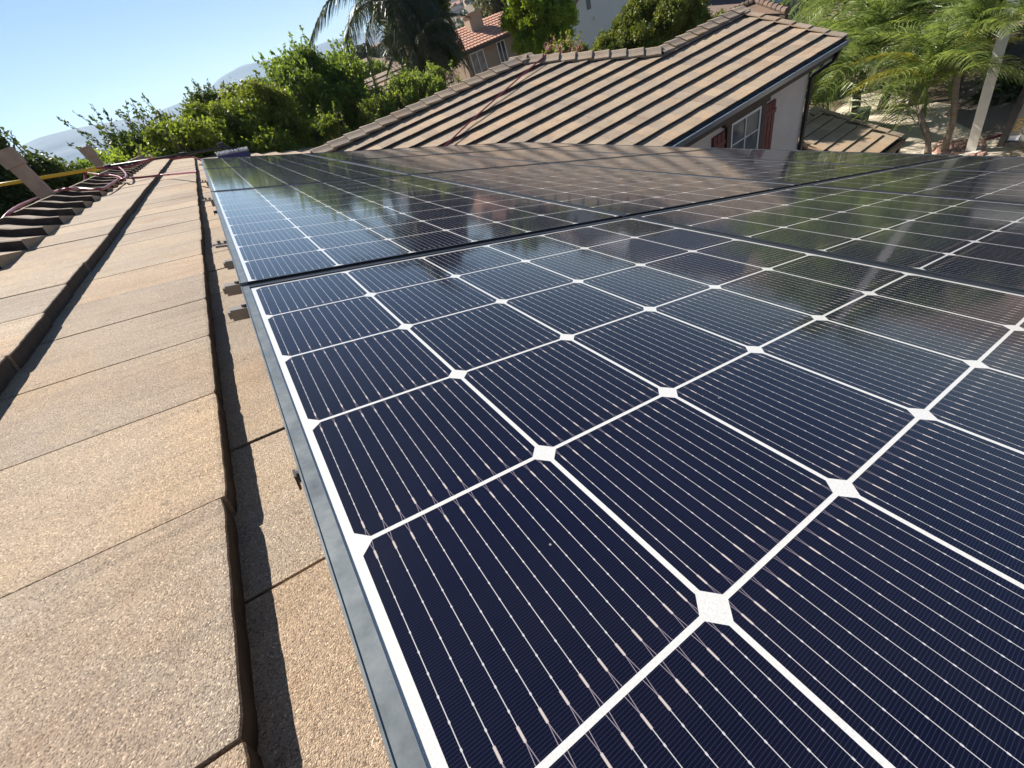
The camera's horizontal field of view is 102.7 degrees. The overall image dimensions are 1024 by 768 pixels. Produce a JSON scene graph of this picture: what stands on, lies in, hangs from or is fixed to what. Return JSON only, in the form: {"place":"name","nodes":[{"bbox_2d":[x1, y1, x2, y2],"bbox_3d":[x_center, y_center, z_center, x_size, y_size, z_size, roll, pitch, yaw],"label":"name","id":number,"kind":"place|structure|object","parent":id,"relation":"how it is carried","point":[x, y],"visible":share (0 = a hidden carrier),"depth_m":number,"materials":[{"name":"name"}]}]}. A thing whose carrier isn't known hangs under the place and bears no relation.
{"place":"outdoors","nodes":[
{"label":"outdoors","id":0,"kind":"place"},
{"bbox_2d":[16,79,268,166],"bbox_3d":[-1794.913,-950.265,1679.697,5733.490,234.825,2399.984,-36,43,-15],"label":"mountains","id":1,"kind":"structure","parent":0,"point":[56,144],"depth_m":1997.63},
{"bbox_2d":[0,0,383,147],"label":"sky","id":2,"kind":"structure","parent":0,"point":[58,58],"materials":[{"name":"blue"}]},
{"bbox_2d":[150,30,383,114],"bbox_3d":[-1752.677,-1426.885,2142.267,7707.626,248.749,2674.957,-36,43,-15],"label":"mountains","id":3,"kind":"structure","parent":0,"point":[240,73],"depth_m":2785.82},
{"bbox_2d":[384,0,1023,115],"bbox_3d":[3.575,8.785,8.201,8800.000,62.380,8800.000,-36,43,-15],"label":"ground","id":4,"kind":"structure","parent":0,"point":[941,91],"depth_m":15.82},
{"bbox_2d":[0,127,93,217],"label":"tree","id":5,"kind":"object","parent":4,"relation":"on","point":[11,196],"visible":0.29,"depth_m":6.09,"materials":[{"name":"green plant"}]},
{"bbox_2d":[70,135,155,175],"bbox_3d":[-7.319,-2.402,10.406,2.532,6.804,3.415,-20,41,2],"label":"tree","id":6,"kind":"object","parent":4,"relation":"on","point":[115,155],"visible":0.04,"depth_m":8.00,"materials":[{"name":"green plant"}]},
{"bbox_2d":[56,92,173,157],"bbox_3d":[-7.570,-3.372,11.027,2.042,7.494,3.103,-36,43,-15],"label":"tree","id":7,"kind":"object","parent":4,"relation":"on","point":[113,137],"visible":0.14,"depth_m":8.73,"materials":[{"name":"green plant"}]},
{"bbox_2d":[127,109,235,159],"bbox_3d":[-5.813,-2.702,9.994,2.087,6.905,2.914,-36,43,-15],"label":"tree","id":8,"kind":"object","parent":4,"relation":"on","point":[163,138],"visible":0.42,"depth_m":7.64,"materials":[{"name":"green plant"}]},
{"bbox_2d":[183,78,224,113],"bbox_3d":[-10.490,-8.481,17.504,2.056,7.844,1.860,-36,43,-15],"label":"tree","id":9,"kind":"object","parent":4,"relation":"on","point":[207,95],"visible":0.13,"depth_m":14.94,"materials":[{"name":"green plant"}]},
{"bbox_2d":[174,86,301,153],"bbox_3d":[-5.502,-3.772,10.916,2.366,7.020,2.772,-36,43,-15],"label":"tree","id":10,"kind":"object","parent":4,"relation":"on","point":[244,124],"visible":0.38,"depth_m":8.73,"materials":[{"name":"green plant"}]},
{"bbox_2d":[216,74,317,148],"bbox_3d":[-5.263,-4.761,11.806,2.556,7.107,2.143,20,56,38],"label":"tree","id":11,"kind":"object","parent":4,"relation":"on","point":[282,107],"visible":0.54,"depth_m":9.49,"materials":[{"name":"green plant"}]},
{"bbox_2d":[245,25,373,142],"bbox_3d":[-6.037,-8.037,15.125,4.368,7.798,4.693,-36,43,-15],"label":"tree","id":12,"kind":"object","parent":4,"relation":"on","point":[308,77],"visible":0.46,"depth_m":12.89,"materials":[{"name":"green plant"}]},
{"bbox_2d":[307,101,350,146],"bbox_3d":[-4.195,-5.017,12.440,1.109,6.028,1.033,-36,43,-15],"label":"shrub","id":13,"kind":"object","parent":4,"relation":"on","point":[326,127],"visible":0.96,"depth_m":10.61,"materials":[{"name":"green plant"}]},
{"bbox_2d":[353,43,382,60],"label":"tree","id":14,"kind":"object","parent":4,"relation":"on","point":[361,52],"visible":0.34,"depth_m":69.51,"materials":[{"name":"green plant"}]},
{"bbox_2d":[359,56,387,78],"bbox_3d":[-10.995,-21.384,32.400,4.889,6.732,4.244,-6,44,18],"label":"shrub","id":15,"kind":"object","parent":4,"relation":"on","point":[378,64],"visible":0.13,"depth_m":29.95,"materials":[{"name":"green plant"}]},
{"bbox_2d":[356,57,398,67],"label":"distant house","id":16,"kind":"structure","parent":4,"relation":"on","point":[365,60],"depth_m":65.84,"materials":[{"name":"beige tile"}]},
{"bbox_2d":[309,0,475,90],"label":"palm tree","id":17,"kind":"object","parent":4,"relation":"on","point":[395,10],"visible":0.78,"depth_m":16.90,"materials":[{"name":"green plant"}]},
{"bbox_2d":[355,60,460,124],"bbox_3d":[-2.899,-7.979,15.053,3.704,6.025,2.761,-36,43,-15],"label":"shrub","id":18,"kind":"object","parent":4,"relation":"on","point":[406,88],"visible":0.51,"depth_m":12.99,"materials":[{"name":"green plant"}]},
{"bbox_2d":[364,65,457,108],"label":"distant house","id":19,"kind":"structure","parent":4,"relation":"on","point":[380,80],"depth_m":26.66,"materials":[{"name":"brown tile"}]},
{"bbox_2d":[367,0,460,75],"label":"tree","id":20,"kind":"object","parent":4,"relation":"on","point":[455,62],"visible":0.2,"depth_m":18.84,"materials":[{"name":"green plant"}]},
{"bbox_2d":[371,0,471,86],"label":"palm tree","id":21,"kind":"object","parent":4,"relation":"on","point":[419,51],"visible":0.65,"depth_m":17.16,"materials":[{"name":"green plant"}]},
{"bbox_2d":[0,5,850,767],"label":"house","id":22,"kind":"structure","parent":4,"relation":"on","point":[168,597],"depth_m":0.62,"materials":[{"name":"brown tile"}]},
{"bbox_2d":[0,147,54,198],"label":"square post","id":23,"kind":"object","parent":22,"relation":"on","point":[13,160],"visible":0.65,"depth_m":3.15,"materials":[{"name":"brown wood"}]},
{"bbox_2d":[78,145,108,172],"bbox_3d":[-5.256,-2.748,5.295,0.126,0.585,0.094,-36,43,-15],"label":"square post","id":24,"kind":"object","parent":22,"relation":"on","point":[89,152],"visible":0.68,"depth_m":5.15,"materials":[{"name":"brown wood"}]},
{"bbox_2d":[3,171,198,216],"bbox_3d":[-4.437,-2.096,4.382,1.551,0.254,5.753,-40,44,-20],"label":"garden hose","id":25,"kind":"object","parent":22,"relation":"on","point":[12,210],"visible":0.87,"depth_m":3.34,"materials":[{"name":"red rubber"}]},
{"bbox_2d":[87,163,127,179],"bbox_3d":[-4.850,-2.572,4.947,3.596,0.165,0.365,25,59,41],"label":"garden hose","id":26,"kind":"object","parent":22,"relation":"on","point":[121,178],"visible":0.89,"depth_m":4.10,"materials":[{"name":"red rubber"}]},
{"bbox_2d":[0,141,250,186],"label":"brush pole","id":27,"kind":"object","parent":22,"relation":"on","point":[240,152],"visible":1,"depth_m":5.23,"materials":[{"name":"yellow painted metal"},{"name":"black plastic"},{"name":"grey bristle"}]},
{"bbox_2d":[84,155,200,179],"bbox_3d":[-4.528,-2.638,5.109,1.737,0.519,0.352,-33,42,-13],"label":"garden hose","id":28,"kind":"object","parent":22,"relation":"on","point":[141,162],"visible":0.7,"depth_m":5.11,"materials":[{"name":"red rubber"}]},
{"bbox_2d":[201,153,338,168],"bbox_3d":[-2.413,-2.165,3.987,1.019,0.041,1.672,-21,37,-27],"label":"solar panel","id":29,"kind":"object","parent":22,"relation":"attached to","point":[210,163],"visible":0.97,"depth_m":3.87,"materials":[{"name":"blue glass"}]},
{"bbox_2d":[204,160,411,191],"bbox_3d":[-1.478,-1.429,2.791,1.019,0.041,1.672,-21,37,-27],"label":"solar panel","id":30,"kind":"object","parent":22,"relation":"attached to","point":[231,178],"visible":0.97,"depth_m":2.60,"materials":[{"name":"blue glass"}]},
{"bbox_2d":[202,198,214,206],"bbox_3d":[-1.470,-0.882,1.987,0.054,0.040,0.038,-21,37,-27],"label":"edge clamp","id":31,"kind":"object","parent":30,"relation":"attached to","point":[211,200],"visible":0.81,"depth_m":1.99,"materials":[{"name":"metal"}]},
{"bbox_2d":[304,149,441,160],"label":"solar panel","id":32,"kind":"object","parent":22,"relation":"attached to","point":[361,154],"visible":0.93,"depth_m":4.36,"materials":[{"name":"glass"}]},
{"bbox_2d":[211,174,626,285],"bbox_3d":[-0.544,-0.693,1.596,1.019,0.041,1.672,-21,37,-27],"label":"solar panel","id":33,"kind":"object","parent":22,"relation":"attached to","point":[272,233],"visible":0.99,"depth_m":1.25,"materials":[{"name":"blue glass"}]},
{"bbox_2d":[212,240,229,252],"bbox_3d":[-0.844,-0.400,1.202,0.054,0.040,0.038,-21,37,-27],"label":"edge clamp","id":34,"kind":"object","parent":33,"relation":"attached to","point":[219,244],"visible":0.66,"depth_m":1.19,"materials":[{"name":"metal"}]},
{"bbox_2d":[223,259,234,269],"bbox_3d":[-0.739,-0.319,1.093,0.052,0.036,0.070,-21,37,-27],"label":"edge clamp","id":35,"kind":"object","parent":33,"relation":"attached to","point":[228,264],"visible":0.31,"depth_m":1.08,"materials":[{"name":"metal"}]},
{"bbox_2d":[222,280,242,295],"bbox_3d":[-0.597,-0.206,0.890,0.052,0.036,0.070,-21,37,-27],"label":"edge clamp","id":36,"kind":"object","parent":33,"relation":"attached to","point":[232,288],"visible":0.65,"depth_m":0.88,"materials":[{"name":"metal"}]},
{"bbox_2d":[227,303,249,320],"bbox_3d":[-0.514,-0.136,0.786,0.052,0.036,0.070,-21,37,-27],"label":"edge clamp","id":37,"kind":"object","parent":33,"relation":"attached to","point":[238,313],"visible":0.65,"depth_m":0.77,"materials":[{"name":"metal"}]},
{"bbox_2d":[341,154,547,174],"bbox_3d":[-0.625,-1.751,3.260,1.019,0.041,1.672,-21,37,-27],"label":"solar panel","id":38,"kind":"object","parent":22,"relation":"attached to","point":[423,164],"visible":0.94,"depth_m":3.10,"materials":[{"name":"glass"}]},
{"bbox_2d":[395,145,527,153],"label":"solar panel","id":39,"kind":"object","parent":22,"relation":"attached to","point":[451,149],"visible":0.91,"depth_m":4.84,"materials":[{"name":"glass"}]},
{"bbox_2d":[444,47,550,145],"bbox_3d":[-0.188,-5.668,7.999,0.226,0.599,4.674,13,52,33],"label":"garden hose","id":40,"kind":"object","parent":22,"relation":"on","point":[450,140],"visible":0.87,"depth_m":7.92,"materials":[{"name":"red rubber"}]},
{"bbox_2d":[467,142,593,148],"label":"solar panel","id":41,"kind":"object","parent":22,"relation":"attached to","point":[528,145],"visible":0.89,"depth_m":5.34,"materials":[{"name":"glass"}]},
{"bbox_2d":[450,149,647,162],"bbox_3d":[0.229,-2.073,3.729,1.019,0.042,1.672,-21,37,-27],"label":"solar panel","id":42,"kind":"object","parent":22,"relation":"attached to","point":[545,155],"visible":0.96,"depth_m":3.60,"materials":[{"name":"black glass"}]},
{"bbox_2d":[414,163,800,216],"bbox_3d":[0.310,-1.015,2.065,1.019,0.041,1.672,-21,37,-27],"label":"solar panel","id":43,"kind":"object","parent":22,"relation":"attached to","point":[628,192],"visible":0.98,"depth_m":1.80,"materials":[{"name":"black glass"}]},
{"bbox_2d":[530,144,718,153],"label":"solar panel","id":44,"kind":"object","parent":22,"relation":"attached to","point":[635,149],"visible":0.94,"depth_m":4.09,"materials":[{"name":"black glass"}]},
{"bbox_2d":[241,216,1023,767],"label":"solar panel","id":45,"kind":"object","parent":22,"relation":"attached to","point":[629,492],"visible":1,"depth_m":0.31,"materials":[{"name":"blue glass"}]},
{"bbox_2d":[292,469,301,489],"bbox_3d":[-0.188,0.084,0.380,0.024,0.016,0.011,-21,37,-27],"label":"edge clamp","id":46,"kind":"object","parent":45,"relation":"attached to","point":[297,477],"visible":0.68,"depth_m":0.37,"materials":[{"name":"black metal"}]},
{"bbox_2d":[554,154,899,184],"bbox_3d":[1.164,-1.337,2.534,1.019,0.042,1.672,-21,37,-27],"label":"solar panel","id":47,"kind":"object","parent":22,"relation":"attached to","point":[801,173],"visible":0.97,"depth_m":2.32,"materials":[{"name":"glass"}]},
{"bbox_2d":[731,106,761,148],"bbox_3d":[4.760,-4.774,8.416,0.944,1.366,0.034,-36,43,-15],"label":"window","id":48,"kind":"structure","parent":22,"relation":"in","point":[745,131],"depth_m":8.18,"materials":[{"name":"grey glass"}]},
{"bbox_2d":[652,148,962,166],"bbox_3d":[2.018,-1.659,3.002,1.019,0.041,1.672,-21,37,-27],"label":"solar panel","id":49,"kind":"object","parent":22,"relation":"attached to","point":[883,159],"visible":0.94,"depth_m":2.83,"materials":[{"name":"glass"}]},
{"bbox_2d":[633,184,1023,290],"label":"solar panel","id":50,"kind":"object","parent":22,"relation":"attached to","point":[977,240],"visible":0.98,"depth_m":1.05,"materials":[{"name":"glass"}]},
{"bbox_2d":[797,106,905,152],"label":"porch roof","id":51,"kind":"structure","parent":22,"relation":"part of","point":[836,132],"depth_m":11.70,"materials":[{"name":"brown tile"}]},
{"bbox_2d":[806,167,1023,202],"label":"solar panel","id":52,"kind":"object","parent":22,"relation":"attached to","point":[990,185],"visible":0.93,"depth_m":1.66,"materials":[{"name":"glass"}]},
{"bbox_2d":[905,155,1023,171],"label":"solar panel","id":53,"kind":"object","parent":22,"relation":"attached to","point":[995,163],"visible":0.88,"depth_m":2.21,"materials":[{"name":"glass"}]},
{"bbox_2d":[406,0,451,88],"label":"tree","id":54,"kind":"object","parent":4,"relation":"on","point":[447,3],"visible":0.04,"depth_m":19.52,"materials":[{"name":"green plant"}]},
{"bbox_2d":[371,0,487,60],"bbox_3d":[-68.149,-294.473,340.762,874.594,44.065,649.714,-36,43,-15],"label":"distant trees","id":55,"kind":"object","parent":4,"relation":"on","point":[458,20],"visible":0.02,"depth_m":233.59,"materials":[{"name":"green plant"}]},
{"bbox_2d":[449,0,463,7],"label":"distant house","id":56,"kind":"structure","parent":4,"relation":"on","point":[458,2],"depth_m":373.13,"materials":[{"name":"ceramic"}]},
{"bbox_2d":[450,5,464,14],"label":"distant house","id":57,"kind":"structure","parent":4,"relation":"on","point":[457,9],"depth_m":289.44,"materials":[{"name":"paint"}]},
{"bbox_2d":[446,8,521,82],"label":"neighbour house","id":58,"kind":"structure","parent":4,"relation":"on","point":[486,41],"depth_m":28.79,"materials":[{"name":"ceramic"}]},
{"bbox_2d":[469,48,487,74],"bbox_3d":[-2.296,-22.505,28.678,1.169,1.330,0.055,-36,43,-15],"label":"window","id":59,"kind":"structure","parent":58,"relation":"in","point":[479,64],"depth_m":28.63,"materials":[{"name":"grey glass"}]},
{"bbox_2d":[496,39,508,62],"bbox_3d":[-0.677,-23.699,29.208,0.735,1.330,0.055,-36,43,-15],"label":"window","id":60,"kind":"structure","parent":58,"relation":"in","point":[501,47],"depth_m":29.18,"materials":[{"name":"grey glass"}]},
{"bbox_2d":[473,0,507,17],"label":"tree","id":61,"kind":"object","parent":4,"relation":"on","point":[490,7],"visible":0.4,"depth_m":30.83,"materials":[{"name":"green plant"}]},
{"bbox_2d":[498,0,579,55],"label":"tree","id":62,"kind":"object","parent":4,"relation":"on","point":[530,25],"visible":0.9,"depth_m":17.38,"materials":[{"name":"green plant"}]},
{"bbox_2d":[542,29,590,53],"bbox_3d":[2.193,-7.861,13.076,1.366,5.541,1.537,14,52,34],"label":"crape myrtle","id":63,"kind":"object","parent":4,"relation":"on","point":[566,46],"visible":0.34,"depth_m":11.39,"materials":[{"name":"green plant"}]},
{"bbox_2d":[572,0,627,50],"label":"neighbour house","id":64,"kind":"structure","parent":4,"relation":"on","point":[595,17],"depth_m":27.30,"materials":[{"name":"paint"}]},
{"bbox_2d":[588,0,713,51],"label":"shrub","id":65,"kind":"object","parent":4,"relation":"on","point":[668,19],"visible":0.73,"depth_m":11.77,"materials":[{"name":"green plant"}]},
{"bbox_2d":[648,0,784,25],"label":"neighbour house","id":66,"kind":"structure","parent":4,"relation":"on","point":[719,2],"depth_m":29.41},
{"bbox_2d":[713,6,738,17],"bbox_3d":[7.202,-10.629,14.753,1.874,4.376,2.543,-36,43,-15],"label":"shrub","id":67,"kind":"object","parent":4,"relation":"on","point":[722,11],"visible":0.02,"depth_m":13.18,"materials":[{"name":"green plant"}]},
{"bbox_2d":[708,0,790,19],"bbox_3d":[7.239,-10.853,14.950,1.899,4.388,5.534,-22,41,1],"label":"neighbour house","id":68,"kind":"structure","parent":4,"relation":"on","point":[769,8],"depth_m":12.44,"materials":[{"name":"beige tile"}]},
{"bbox_2d":[807,17,846,102],"bbox_3d":[12.404,-13.024,16.753,2.215,3.034,2.413,-36,43,-15],"label":"shrub","id":69,"kind":"object","parent":4,"relation":"on","point":[810,73],"visible":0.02,"depth_m":16.62,"materials":[{"name":"green plant"}]},
{"bbox_2d":[771,0,963,84],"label":"palm tree","id":70,"kind":"object","parent":4,"relation":"on","point":[823,11],"visible":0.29,"depth_m":15.85,"materials":[{"name":"green plant"}]},
{"bbox_2d":[804,0,947,105],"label":"palm tree","id":71,"kind":"object","parent":4,"relation":"on","point":[907,12],"visible":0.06,"depth_m":12.31,"materials":[{"name":"green plant"}]},
{"bbox_2d":[786,0,1009,128],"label":"palm tree","id":72,"kind":"object","parent":4,"relation":"on","point":[842,11],"visible":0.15,"depth_m":12.80,"materials":[{"name":"green plant"}]},
{"bbox_2d":[804,0,1004,131],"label":"palm tree","id":73,"kind":"object","parent":4,"relation":"on","point":[878,21],"visible":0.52,"depth_m":11.79,"materials":[{"name":"green plant"}]},
{"bbox_2d":[877,7,986,90],"bbox_3d":[14.130,-12.590,11.349,6.744,7.622,7.148,11,51,32],"label":"palm tree","id":74,"kind":"object","parent":4,"relation":"on","point":[962,80],"visible":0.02,"depth_m":13.68,"materials":[{"name":"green plant"}]},
{"bbox_2d":[955,0,1023,39],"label":"tree","id":75,"kind":"object","parent":4,"relation":"on","point":[991,31],"visible":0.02,"depth_m":14.40,"materials":[{"name":"green plant"}]},
{"bbox_2d":[966,59,1023,105],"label":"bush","id":76,"kind":"object","parent":4,"relation":"on","point":[1010,86],"visible":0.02,"depth_m":12.40,"materials":[{"name":"green plant"}]},
{"bbox_2d":[850,106,871,124],"bbox_3d":[10.753,-7.908,12.739,0.400,1.150,0.315,-36,43,-15],"label":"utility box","id":77,"kind":"object","parent":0,"point":[859,110],"visible":0.29,"depth_m":12.38,"materials":[{"name":"metal"}]},
{"bbox_2d":[831,91,1023,156],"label":"driveway","id":78,"kind":"structure","parent":0,"point":[937,121],"depth_m":12.80,"materials":[{"name":"concrete"}]},
{"bbox_2d":[843,3,1023,153],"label":"palm tree","id":79,"kind":"object","parent":78,"relation":"on","point":[933,60],"visible":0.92,"depth_m":10.12,"materials":[{"name":"green plant"}]},
{"bbox_2d":[933,139,986,155],"bbox_3d":[12.466,-6.589,11.367,1.070,0.079,1.299,-36,43,-15],"label":"rock bed","id":80,"kind":"object","parent":78,"relation":"on","point":[957,147],"visible":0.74,"depth_m":11.34,"materials":[{"name":"stone"}]},
{"bbox_2d":[870,0,1023,151],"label":"palm tree","id":81,"kind":"object","parent":80,"relation":"on","point":[976,10],"visible":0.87,"depth_m":9.60,"materials":[{"name":"green plant"}]},
{"bbox_2d":[959,0,1019,154],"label":"street pole","id":82,"kind":"object","parent":78,"relation":"on","point":[999,49],"visible":0.79,"depth_m":10.27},
{"bbox_2d":[996,86,1023,146],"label":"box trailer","id":83,"kind":"object","parent":78,"relation":"on","point":[1012,135],"visible":1,"depth_m":10.00,"materials":[{"name":"black metal"}]},
{"bbox_2d":[945,36,1023,139],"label":"road","id":84,"kind":"structure","parent":0,"point":[997,117],"depth_m":12.52,"materials":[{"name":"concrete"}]}
]}

